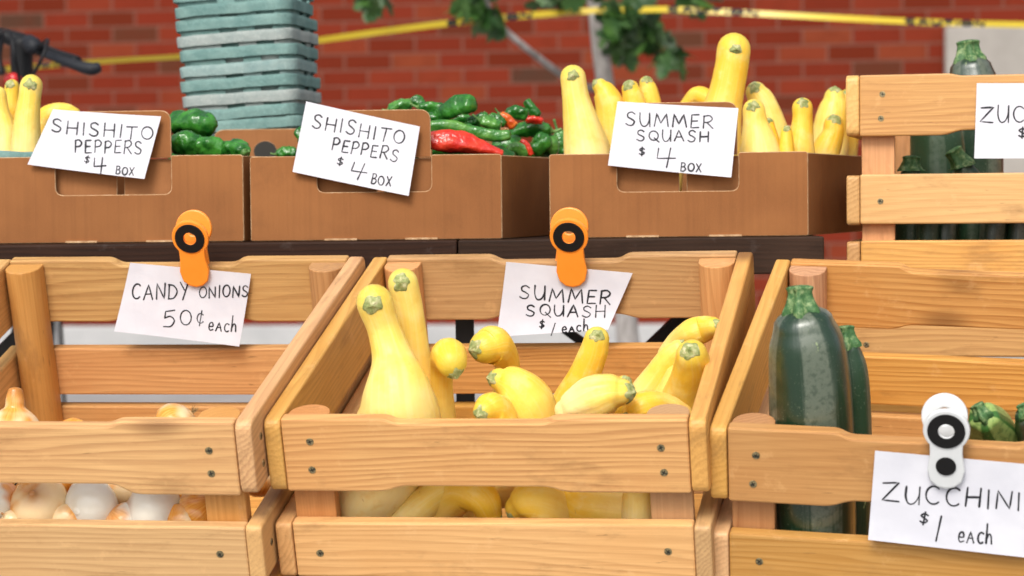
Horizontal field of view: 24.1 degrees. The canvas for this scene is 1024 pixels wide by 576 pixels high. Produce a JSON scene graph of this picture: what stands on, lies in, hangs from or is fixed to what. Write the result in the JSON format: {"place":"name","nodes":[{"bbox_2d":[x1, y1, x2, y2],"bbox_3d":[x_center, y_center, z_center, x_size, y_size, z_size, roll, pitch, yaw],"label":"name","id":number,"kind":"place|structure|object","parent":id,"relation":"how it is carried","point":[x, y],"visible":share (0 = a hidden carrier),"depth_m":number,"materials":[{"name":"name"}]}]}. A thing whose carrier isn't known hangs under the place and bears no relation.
{"place":"outdoors","nodes":[
{"label":"outdoors","id":0,"kind":"place"},
{"bbox_2d":[0,255,371,575],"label":"wooden crate","id":1,"kind":"object","parent":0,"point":[215,453],"visible":0.69,"depth_m":2.43,"materials":[{"name":"brown wood"}]},
{"bbox_2d":[0,483,15,518],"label":"onion","id":2,"kind":"object","parent":1,"relation":"in","point":[7,490],"visible":0.34,"depth_m":2.46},
{"bbox_2d":[0,387,38,420],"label":"onion","id":3,"kind":"object","parent":1,"relation":"in","point":[14,409],"visible":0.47,"depth_m":2.46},
{"bbox_2d":[10,483,66,518],"bbox_3d":[-0.484,0.221,2.459,0.060,0.058,0.054,-1,2,0],"label":"onion","id":4,"kind":"object","parent":1,"relation":"in","point":[37,500],"visible":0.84,"depth_m":2.44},
{"bbox_2d":[52,504,76,518],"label":"onion","id":5,"kind":"object","parent":1,"relation":"in","point":[63,511],"visible":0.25,"depth_m":2.44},
{"bbox_2d":[65,483,117,519],"bbox_3d":[-0.430,0.222,2.454,0.056,0.058,0.051,-1,2,0],"label":"onion","id":6,"kind":"object","parent":1,"relation":"in","point":[91,501],"visible":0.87,"depth_m":2.43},
{"bbox_2d":[106,502,131,519],"bbox_3d":[-0.396,0.238,2.444,0.039,0.040,0.044,-1,2,0],"label":"onion","id":7,"kind":"object","parent":1,"relation":"in","point":[120,511],"visible":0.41,"depth_m":2.43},
{"bbox_2d":[108,484,131,503],"bbox_3d":[-0.403,0.206,2.491,0.049,0.045,0.050,-1,2,0],"label":"onion","id":8,"kind":"object","parent":1,"relation":"in","point":[122,495],"visible":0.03,"depth_m":2.47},
{"bbox_2d":[126,492,179,520],"bbox_3d":[-0.367,0.226,2.446,0.059,0.066,0.067,-1,2,0],"label":"onion","id":9,"kind":"object","parent":1,"relation":"in","point":[150,506],"visible":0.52,"depth_m":2.42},
{"bbox_2d":[155,403,197,416],"bbox_3d":[-0.338,0.139,2.424,0.045,0.046,0.050,-1,2,0],"label":"onion","id":10,"kind":"object","parent":1,"relation":"in","point":[172,410],"visible":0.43,"depth_m":2.41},
{"bbox_2d":[167,503,190,520],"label":"onion","id":11,"kind":"object","parent":1,"relation":"in","point":[178,512],"visible":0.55,"depth_m":2.42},
{"bbox_2d":[114,263,250,345],"bbox_3d":[-0.389,0.020,2.840,0.170,0.101,0.017,0,2,8],"label":"price sign","id":12,"kind":"object","parent":1,"relation":"attached to","point":[163,301],"visible":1,"depth_m":2.84,"materials":[{"name":"white paper"}]},
{"bbox_2d":[172,210,211,286],"bbox_3d":[-0.374,-0.046,2.829,0.048,0.086,0.043,0,19,9],"label":"spring clip","id":13,"kind":"object","parent":1,"relation":"attached to","point":[194,259],"visible":1,"depth_m":2.82,"materials":[{"name":"orange plastic"}]},
{"bbox_2d":[179,495,206,520],"bbox_3d":[-0.315,0.228,2.441,0.048,0.050,0.052,-1,2,0],"label":"onion","id":14,"kind":"object","parent":1,"relation":"in","point":[194,506],"visible":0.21,"depth_m":2.42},
{"bbox_2d":[249,475,270,496],"bbox_3d":[-0.266,0.198,2.506,0.045,0.041,0.045,-1,2,0],"label":"onion","id":15,"kind":"object","parent":1,"relation":"in","point":[263,491],"visible":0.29,"depth_m":2.49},
{"bbox_2d":[66,394,553,401],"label":"pavement","id":16,"kind":"structure","parent":0,"point":[149,398],"depth_m":10.46,"materials":[{"name":"concrete"}]},
{"bbox_2d":[0,28,101,401],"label":"bicycle","id":17,"kind":"object","parent":16,"relation":"on","point":[24,48],"visible":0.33,"depth_m":4.22,"materials":[{"name":"black paint"}]},
{"bbox_2d":[0,235,823,401],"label":"market table","id":18,"kind":"object","parent":16,"relation":"on","point":[767,251],"visible":0.29,"depth_m":2.90,"materials":[{"name":"brown wood"}]},
{"bbox_2d":[0,110,297,243],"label":"cardboard box","id":19,"kind":"object","parent":18,"relation":"on","point":[39,204],"visible":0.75,"depth_m":2.98,"materials":[{"name":"brown"}]},
{"bbox_2d":[0,150,32,156],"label":"pulp basket","id":20,"kind":"object","parent":19,"relation":"in","point":[13,154],"visible":0.12,"depth_m":3.01,"materials":[{"name":"teal paper"}]},
{"bbox_2d":[0,87,13,150],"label":"summer squash","id":21,"kind":"object","parent":20,"relation":"in","point":[6,123],"visible":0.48,"depth_m":3.06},
{"bbox_2d":[4,79,18,119],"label":"summer squash","id":22,"kind":"object","parent":20,"relation":"in","point":[11,87],"visible":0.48,"depth_m":3.11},
{"bbox_2d":[10,74,42,151],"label":"summer squash","id":23,"kind":"object","parent":20,"relation":"in","point":[26,132],"visible":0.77,"depth_m":3.02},
{"bbox_2d":[40,103,79,133],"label":"summer squash","id":24,"kind":"object","parent":20,"relation":"in","point":[45,112],"visible":0.16,"depth_m":3.10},
{"bbox_2d":[27,109,160,178],"bbox_3d":[-0.517,-0.178,2.973,0.167,0.088,0.013,0,2,5],"label":"price sign","id":25,"kind":"object","parent":19,"relation":"attached to","point":[109,144],"visible":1,"depth_m":2.97,"materials":[{"name":"white paper"}]},
{"bbox_2d":[171,130,201,154],"bbox_3d":[-0.410,-0.180,3.025,0.043,0.037,0.036,-1,2,0],"label":"pepper","id":26,"kind":"object","parent":19,"relation":"in","point":[182,142],"visible":0.78,"depth_m":3.01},
{"bbox_2d":[170,108,217,136],"bbox_3d":[-0.410,-0.211,3.081,0.072,0.039,0.037,0,2,26],"label":"pepper","id":27,"kind":"object","parent":19,"relation":"in","point":[197,121],"visible":0.8,"depth_m":3.07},
{"bbox_2d":[195,136,224,154],"bbox_3d":[-0.379,-0.176,3.015,0.040,0.030,0.030,-1,2,0],"label":"pepper","id":28,"kind":"object","parent":19,"relation":"in","point":[211,145],"visible":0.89,"depth_m":3.00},
{"bbox_2d":[221,138,250,155],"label":"pepper","id":29,"kind":"object","parent":19,"relation":"in","point":[237,146],"visible":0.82,"depth_m":3.00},
{"bbox_2d":[270,146,296,155],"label":"pepper","id":30,"kind":"object","parent":19,"relation":"in","point":[286,151],"visible":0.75,"depth_m":3.22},
{"bbox_2d":[250,109,549,240],"bbox_3d":[-0.113,-0.147,3.148,0.304,0.160,0.475,0,2,16],"label":"cardboard box","id":31,"kind":"object","parent":18,"relation":"on","point":[474,196],"visible":0.76,"depth_m":2.96,"materials":[{"name":"cardboard"}]},
{"bbox_2d":[293,101,419,195],"bbox_3d":[-0.191,-0.171,2.949,0.157,0.118,0.014,0,2,4],"label":"price sign","id":32,"kind":"object","parent":31,"relation":"attached to","point":[350,147],"visible":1,"depth_m":2.95,"materials":[{"name":"white paper"}]},
{"bbox_2d":[382,98,411,109],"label":"pepper","id":33,"kind":"object","parent":31,"relation":"in","point":[401,104],"visible":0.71,"depth_m":3.13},
{"bbox_2d":[410,101,442,111],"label":"pepper","id":34,"kind":"object","parent":31,"relation":"in","point":[429,106],"visible":0.54,"depth_m":3.11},
{"bbox_2d":[428,112,436,120],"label":"pepper","id":35,"kind":"object","parent":31,"relation":"in","point":[432,116],"visible":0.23,"depth_m":3.07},
{"bbox_2d":[433,94,477,119],"bbox_3d":[-0.075,-0.229,3.062,0.069,0.037,0.028,1,3,37],"label":"pepper","id":36,"kind":"object","parent":35,"relation":"on","point":[454,106],"visible":0.91,"depth_m":3.04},
{"bbox_2d":[431,129,503,154],"bbox_3d":[-0.060,-0.180,2.987,0.099,0.036,0.030,-1,2,0],"label":"pepper","id":37,"kind":"object","parent":31,"relation":"in","point":[452,141],"visible":0.83,"depth_m":2.98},
{"bbox_2d":[431,120,510,141],"bbox_3d":[-0.054,-0.199,3.034,0.107,0.029,0.020,-1,2,0],"label":"pepper","id":38,"kind":"object","parent":31,"relation":"in","point":[487,134],"visible":0.79,"depth_m":3.03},
{"bbox_2d":[472,114,501,129],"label":"pepper","id":39,"kind":"object","parent":31,"relation":"in","point":[489,121],"visible":1,"depth_m":3.04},
{"bbox_2d":[495,108,517,129],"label":"pepper","id":40,"kind":"object","parent":31,"relation":"in","point":[511,123],"visible":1,"depth_m":3.08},
{"bbox_2d":[497,105,528,120],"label":"pepper","id":41,"kind":"object","parent":31,"relation":"in","point":[517,112],"visible":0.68,"depth_m":3.16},
{"bbox_2d":[506,141,528,156],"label":"pepper","id":42,"kind":"object","parent":31,"relation":"in","point":[518,148],"visible":0.71,"depth_m":3.12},
{"bbox_2d":[525,116,542,123],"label":"pepper","id":43,"kind":"object","parent":31,"relation":"in","point":[533,120],"visible":0.87,"depth_m":3.21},
{"bbox_2d":[523,99,540,116],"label":"pepper","id":44,"kind":"object","parent":43,"relation":"on","point":[531,106],"visible":0.96,"depth_m":3.21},
{"bbox_2d":[509,121,561,137],"bbox_3d":[0.032,-0.214,3.238,0.072,0.026,0.026,-1,2,0],"label":"pepper","id":45,"kind":"object","parent":31,"relation":"in","point":[522,129],"visible":0.81,"depth_m":3.23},
{"bbox_2d":[531,131,551,156],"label":"pepper","id":46,"kind":"object","parent":31,"relation":"in","point":[541,144],"visible":0.89,"depth_m":3.22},
{"bbox_2d":[531,134,559,154],"bbox_3d":[0.042,-0.194,3.260,0.029,0.030,0.065,-1,2,-18],"label":"pepper","id":47,"kind":"object","parent":31,"relation":"in","point":[554,149],"visible":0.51,"depth_m":3.23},
{"bbox_2d":[549,102,861,237],"bbox_3d":[0.272,-0.153,3.127,0.304,0.165,0.493,0,2,20],"label":"cardboard box","id":48,"kind":"object","parent":18,"relation":"on","point":[797,193],"visible":0.66,"depth_m":2.94,"materials":[{"name":"cardboard"}]},
{"bbox_2d":[560,65,609,153],"bbox_3d":[0.094,-0.181,2.995,0.067,0.194,0.062,-1,2,0],"label":"summer squash","id":49,"kind":"object","parent":48,"relation":"in","point":[583,131],"visible":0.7,"depth_m":2.98,"materials":[{"name":"food"}]},
{"bbox_2d":[592,78,621,147],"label":"summer squash","id":50,"kind":"object","parent":48,"relation":"in","point":[607,97],"visible":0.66,"depth_m":3.08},
{"bbox_2d":[622,80,645,102],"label":"summer squash","id":51,"kind":"object","parent":48,"relation":"in","point":[632,91],"visible":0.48,"depth_m":3.06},
{"bbox_2d":[639,76,660,102],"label":"summer squash","id":52,"kind":"object","parent":48,"relation":"in","point":[648,86],"visible":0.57,"depth_m":3.14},
{"bbox_2d":[608,101,737,176],"bbox_3d":[0.197,-0.182,2.932,0.160,0.095,0.013,0,2,4],"label":"price sign","id":53,"kind":"object","parent":48,"relation":"attached to","point":[699,140],"visible":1,"depth_m":2.93,"materials":[{"name":"white paper"}]},
{"bbox_2d":[679,86,708,190],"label":"summer squash","id":54,"kind":"object","parent":48,"relation":"in","point":[697,94],"visible":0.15,"depth_m":3.15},
{"bbox_2d":[704,33,750,155],"bbox_3d":[0.267,-0.216,3.074,0.079,0.221,0.067,-1,2,0],"label":"summer squash","id":55,"kind":"object","parent":48,"relation":"in","point":[729,78],"visible":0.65,"depth_m":3.05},
{"bbox_2d":[739,99,780,151],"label":"summer squash","id":56,"kind":"object","parent":48,"relation":"in","point":[758,135],"visible":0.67,"depth_m":2.98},
{"bbox_2d":[746,81,786,138],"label":"summer squash","id":57,"kind":"object","parent":48,"relation":"in","point":[762,93],"visible":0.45,"depth_m":3.12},
{"bbox_2d":[779,126,794,151],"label":"summer squash","id":58,"kind":"object","parent":48,"relation":"in","point":[786,142],"visible":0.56,"depth_m":2.99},
{"bbox_2d":[791,98,814,152],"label":"summer squash","id":59,"kind":"object","parent":48,"relation":"in","point":[802,123],"visible":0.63,"depth_m":3.02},
{"bbox_2d":[814,114,843,154],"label":"summer squash","id":60,"kind":"object","parent":48,"relation":"in","point":[829,139],"visible":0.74,"depth_m":3.10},
{"bbox_2d":[813,86,848,154],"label":"summer squash","id":61,"kind":"object","parent":48,"relation":"in","point":[833,101],"visible":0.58,"depth_m":3.21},
{"bbox_2d":[843,89,858,155],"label":"summer squash","id":62,"kind":"object","parent":48,"relation":"in","point":[853,146],"visible":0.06,"depth_m":3.27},
{"bbox_2d":[0,0,1023,344],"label":"brick wall","id":63,"kind":"structure","parent":16,"relation":"on","point":[792,60],"depth_m":10.59,"materials":[{"name":"brick"}]},
{"bbox_2d":[353,0,722,341],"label":"young tree","id":64,"kind":"object","parent":16,"relation":"on","point":[628,36],"visible":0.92,"depth_m":6.25,"materials":[{"name":"green plant"}]},
{"bbox_2d":[3,6,1023,72],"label":"barrier tape","id":65,"kind":"object","parent":64,"relation":"attached to","point":[672,9],"visible":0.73,"depth_m":6.15,"materials":[{"name":"yellow"}]},
{"bbox_2d":[944,26,1023,358],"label":"stone pier","id":66,"kind":"structure","parent":16,"relation":"on","point":[1002,49],"depth_m":10.18,"materials":[{"name":"stone"}]},
{"bbox_2d":[854,325,1023,417],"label":"wooden crate","id":67,"kind":"object","parent":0,"point":[954,341],"visible":0.12,"depth_m":2.92,"materials":[{"name":"brown wood"}]},
{"bbox_2d":[846,73,1023,271],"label":"wooden crate","id":68,"kind":"object","parent":67,"relation":"on","point":[887,116],"visible":0.74,"depth_m":2.92,"materials":[{"name":"brown wood"}]},
{"bbox_2d":[895,155,924,239],"bbox_3d":[0.498,-0.101,3.008,0.042,0.131,0.040,-1,2,0],"label":"zucchini","id":69,"kind":"object","parent":68,"relation":"in","point":[910,164],"visible":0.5,"depth_m":3.00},
{"bbox_2d":[915,224,939,239],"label":"zucchini","id":70,"kind":"object","parent":68,"relation":"in","point":[927,231],"visible":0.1,"depth_m":2.98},
{"bbox_2d":[910,131,964,173],"bbox_3d":[0.550,-0.154,3.097,0.071,0.232,0.071,-1,2,0],"label":"zucchini","id":71,"kind":"object","parent":68,"relation":"in","point":[931,151],"visible":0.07,"depth_m":3.06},
{"bbox_2d":[939,224,957,239],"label":"zucchini","id":72,"kind":"object","parent":68,"relation":"in","point":[948,231],"visible":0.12,"depth_m":2.98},
{"bbox_2d":[945,145,979,239],"bbox_3d":[0.572,-0.107,3.018,0.052,0.144,0.043,-1,2,0],"label":"zucchini","id":73,"kind":"object","parent":68,"relation":"in","point":[960,159],"visible":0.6,"depth_m":3.00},
{"bbox_2d":[950,39,1003,172],"bbox_3d":[0.617,-0.185,3.196,0.073,0.291,0.074,-1,2,0],"label":"zucchini","id":74,"kind":"object","parent":68,"relation":"in","point":[970,58],"visible":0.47,"depth_m":3.17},
{"bbox_2d":[979,223,1007,239],"bbox_3d":[0.600,-0.085,2.989,0.039,0.110,0.035,-1,2,0],"label":"zucchini","id":75,"kind":"object","parent":68,"relation":"in","point":[992,231],"visible":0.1,"depth_m":2.98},
{"bbox_2d":[974,83,1023,157],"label":"price sign","id":76,"kind":"object","parent":68,"relation":"attached to","point":[999,127],"visible":1,"depth_m":2.89,"materials":[{"name":"white paper"}]},
{"bbox_2d":[1007,223,1023,239],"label":"zucchini","id":77,"kind":"object","parent":68,"relation":"in","point":[1015,231],"visible":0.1,"depth_m":2.97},
{"bbox_3d":[0.048,0.498,2.683,1.560,0.506,0.488,0,2,11],"label":"display rack","id":78,"kind":"object","parent":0,"visible":0},
{"bbox_2d":[264,250,754,575],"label":"wooden crate","id":79,"kind":"object","parent":78,"relation":"on","point":[320,454],"visible":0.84,"depth_m":2.38,"materials":[{"name":"brown wood"}]},
{"bbox_2d":[339,284,440,516],"bbox_3d":[-0.127,0.128,2.440,0.088,0.264,0.128,-2,3,-41],"label":"summer squash","id":80,"kind":"object","parent":79,"relation":"in","point":[398,385],"visible":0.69,"depth_m":2.41,"materials":[{"name":"food"}]},
{"bbox_2d":[388,268,430,383],"bbox_3d":[-0.098,0.106,2.508,0.064,0.256,0.115,-1,2,0],"label":"summer squash","id":81,"kind":"object","parent":79,"relation":"in","point":[404,289],"visible":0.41,"depth_m":2.46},
{"bbox_2d":[391,486,444,516],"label":"summer squash","id":82,"kind":"object","parent":79,"relation":"in","point":[422,501],"visible":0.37,"depth_m":2.43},
{"bbox_2d":[435,486,501,517],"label":"summer squash","id":83,"kind":"object","parent":79,"relation":"in","point":[477,501],"visible":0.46,"depth_m":2.41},
{"bbox_2d":[468,326,519,392],"bbox_3d":[-0.018,0.125,2.581,0.054,0.174,0.124,-1,2,0],"label":"summer squash","id":84,"kind":"object","parent":79,"relation":"in","point":[495,346],"visible":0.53,"depth_m":2.53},
{"bbox_2d":[473,392,517,418],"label":"summer squash","id":85,"kind":"object","parent":79,"relation":"in","point":[491,405],"visible":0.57,"depth_m":2.38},
{"bbox_2d":[495,486,515,507],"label":"summer squash","id":86,"kind":"object","parent":79,"relation":"in","point":[504,492],"visible":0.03,"depth_m":2.46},
{"bbox_2d":[430,338,466,418],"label":"summer squash","id":87,"kind":"object","parent":86,"relation":"on","point":[448,360],"visible":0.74,"depth_m":2.42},
{"bbox_2d":[486,366,556,418],"bbox_3d":[0.017,0.128,2.446,0.062,0.097,0.072,1,3,41],"label":"summer squash","id":88,"kind":"object","parent":79,"relation":"in","point":[527,394],"visible":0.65,"depth_m":2.42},
{"bbox_2d":[505,486,568,517],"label":"summer squash","id":89,"kind":"object","parent":79,"relation":"in","point":[533,502],"visible":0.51,"depth_m":2.40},
{"bbox_2d":[498,262,632,335],"bbox_3d":[0.060,0.013,2.798,0.164,0.088,0.015,0,2,11],"label":"price sign","id":90,"kind":"object","parent":79,"relation":"attached to","point":[539,299],"visible":0.99,"depth_m":2.80,"materials":[{"name":"white paper"}]},
{"bbox_2d":[550,207,588,286],"bbox_3d":[0.068,-0.047,2.792,0.049,0.088,0.044,-1,19,11],"label":"spring clip","id":91,"kind":"object","parent":79,"relation":"attached to","point":[571,270],"visible":1,"depth_m":2.78,"materials":[{"name":"orange plastic"}]},
{"bbox_2d":[554,327,608,402],"bbox_3d":[0.059,0.135,2.577,0.061,0.191,0.114,-2,2,-24],"label":"summer squash","id":92,"kind":"object","parent":79,"relation":"in","point":[591,357],"visible":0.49,"depth_m":2.54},
{"bbox_2d":[564,491,622,518],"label":"summer squash","id":93,"kind":"object","parent":79,"relation":"in","point":[594,505],"visible":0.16,"depth_m":2.40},
{"bbox_2d":[554,374,636,414],"bbox_3d":[0.083,0.110,2.377,0.081,0.049,0.048,-1,2,0],"label":"summer squash","id":94,"kind":"object","parent":79,"relation":"in","point":[601,394],"visible":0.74,"depth_m":2.36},
{"bbox_2d":[621,493,650,518],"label":"summer squash","id":95,"kind":"object","parent":79,"relation":"in","point":[636,505],"visible":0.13,"depth_m":2.37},
{"bbox_2d":[623,391,691,414],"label":"summer squash","id":96,"kind":"object","parent":79,"relation":"in","point":[642,402],"visible":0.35,"depth_m":2.39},
{"bbox_2d":[633,339,683,392],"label":"summer squash","id":97,"kind":"object","parent":79,"relation":"in","point":[650,377],"visible":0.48,"depth_m":2.51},
{"bbox_2d":[662,339,709,408],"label":"summer squash","id":98,"kind":"object","parent":79,"relation":"in","point":[692,358],"visible":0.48,"depth_m":2.44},
{"bbox_2d":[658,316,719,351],"bbox_3d":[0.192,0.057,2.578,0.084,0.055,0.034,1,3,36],"label":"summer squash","id":99,"kind":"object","parent":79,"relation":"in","point":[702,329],"visible":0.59,"depth_m":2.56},
{"bbox_2d":[709,258,1023,575],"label":"wooden crate","id":100,"kind":"object","parent":78,"relation":"on","point":[762,463],"visible":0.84,"depth_m":2.36,"materials":[{"name":"brown wood"}]},
{"bbox_2d":[768,285,855,533],"bbox_3d":[0.296,0.144,2.368,0.084,0.299,0.138,0,2,12],"label":"zucchini","id":101,"kind":"object","parent":100,"relation":"in","point":[809,377],"visible":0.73,"depth_m":2.31,"materials":[{"name":"food"}]},
{"bbox_2d":[839,325,871,534],"bbox_3d":[0.340,0.160,2.405,0.042,0.250,0.103,0,2,5],"label":"zucchini","id":102,"kind":"object","parent":100,"relation":"in","point":[861,396],"visible":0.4,"depth_m":2.37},
{"bbox_2d":[921,393,969,488],"bbox_3d":[0.410,0.146,2.272,0.048,0.085,0.042,2,20,14],"label":"spring clip","id":103,"kind":"object","parent":100,"relation":"attached to","point":[946,430],"visible":1,"depth_m":2.26,"materials":[{"name":"white plastic"}]},
{"bbox_2d":[868,451,1023,556],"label":"price sign","id":104,"kind":"object","parent":100,"relation":"attached to","point":[980,508],"visible":1,"depth_m":2.28,"materials":[{"name":"white paper"}]},
{"bbox_2d":[968,401,1017,441],"bbox_3d":[0.477,0.166,2.359,0.053,0.119,0.151,0,2,25],"label":"zucchini","id":105,"kind":"object","parent":100,"relation":"in","point":[987,421],"visible":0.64,"depth_m":2.30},
{"bbox_2d":[1015,402,1023,441],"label":"zucchini","id":106,"kind":"object","parent":100,"relation":"in","point":[1019,421],"visible":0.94,"depth_m":2.30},
{"bbox_3d":[-0.374,-0.123,3.498,0.200,0.090,0.220,-1,2,0],"label":"cardboard carton","id":107,"kind":"object","parent":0,"visible":0},
{"bbox_2d":[212,115,302,135],"bbox_3d":[-0.370,-0.205,3.475,0.172,0.074,0.173,-4,1,8],"label":"pulp basket","id":108,"kind":"object","parent":107,"relation":"on","point":[291,122],"visible":0.21,"depth_m":3.39,"materials":[{"name":"cardboard"}]},
{"bbox_2d":[204,103,305,128],"bbox_3d":[-0.371,-0.222,3.474,0.173,0.074,0.173,-4,1,11],"label":"pulp basket","id":109,"kind":"object","parent":108,"relation":"on","point":[259,111],"visible":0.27,"depth_m":3.39,"materials":[{"name":"cardboard"}]},
{"bbox_2d":[182,89,320,119],"bbox_3d":[-0.373,-0.243,3.473,0.173,0.074,0.173,-3,2,8],"label":"pulp basket","id":110,"kind":"object","parent":109,"relation":"on","point":[221,101],"visible":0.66,"depth_m":3.39,"materials":[{"name":"cardboard"}]},
{"bbox_2d":[180,73,320,108],"bbox_3d":[-0.375,-0.265,3.473,0.173,0.074,0.173,-4,2,9],"label":"pulp basket","id":111,"kind":"object","parent":110,"relation":"on","point":[247,84],"visible":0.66,"depth_m":3.39,"materials":[{"name":"cardboard"}]},
{"bbox_2d":[180,58,316,93],"bbox_3d":[-0.377,-0.286,3.472,0.173,0.074,0.173,-4,2,7],"label":"pulp basket","id":112,"kind":"object","parent":111,"relation":"on","point":[252,68],"visible":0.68,"depth_m":3.39,"materials":[{"name":"cardboard"}]},
{"bbox_2d":[180,43,317,77],"bbox_3d":[-0.377,-0.307,3.471,0.173,0.074,0.173,-4,1,8],"label":"pulp basket","id":113,"kind":"object","parent":112,"relation":"on","point":[216,56],"visible":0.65,"depth_m":3.39,"materials":[{"name":"cardboard"}]},
{"bbox_2d":[177,27,317,62],"bbox_3d":[-0.379,-0.328,3.470,0.173,0.074,0.173,-4,1,11],"label":"pulp basket","id":114,"kind":"object","parent":113,"relation":"on","point":[253,37],"visible":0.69,"depth_m":3.39,"materials":[{"name":"cardboard"}]},
{"bbox_2d":[175,13,317,46],"bbox_3d":[-0.380,-0.349,3.470,0.173,0.074,0.173,-3,1,11],"label":"pulp basket","id":115,"kind":"object","parent":114,"relation":"on","point":[184,28],"visible":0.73,"depth_m":3.39,"materials":[{"name":"cardboard"}]},
{"bbox_2d":[175,0,312,32],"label":"pulp basket","id":116,"kind":"object","parent":115,"relation":"on","point":[216,10],"visible":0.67,"depth_m":3.39,"materials":[{"name":"cardboard"}]},
{"bbox_2d":[173,0,313,16],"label":"pulp basket","id":117,"kind":"object","parent":116,"relation":"on","point":[182,3],"visible":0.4,"depth_m":3.40,"materials":[{"name":"cardboard"}]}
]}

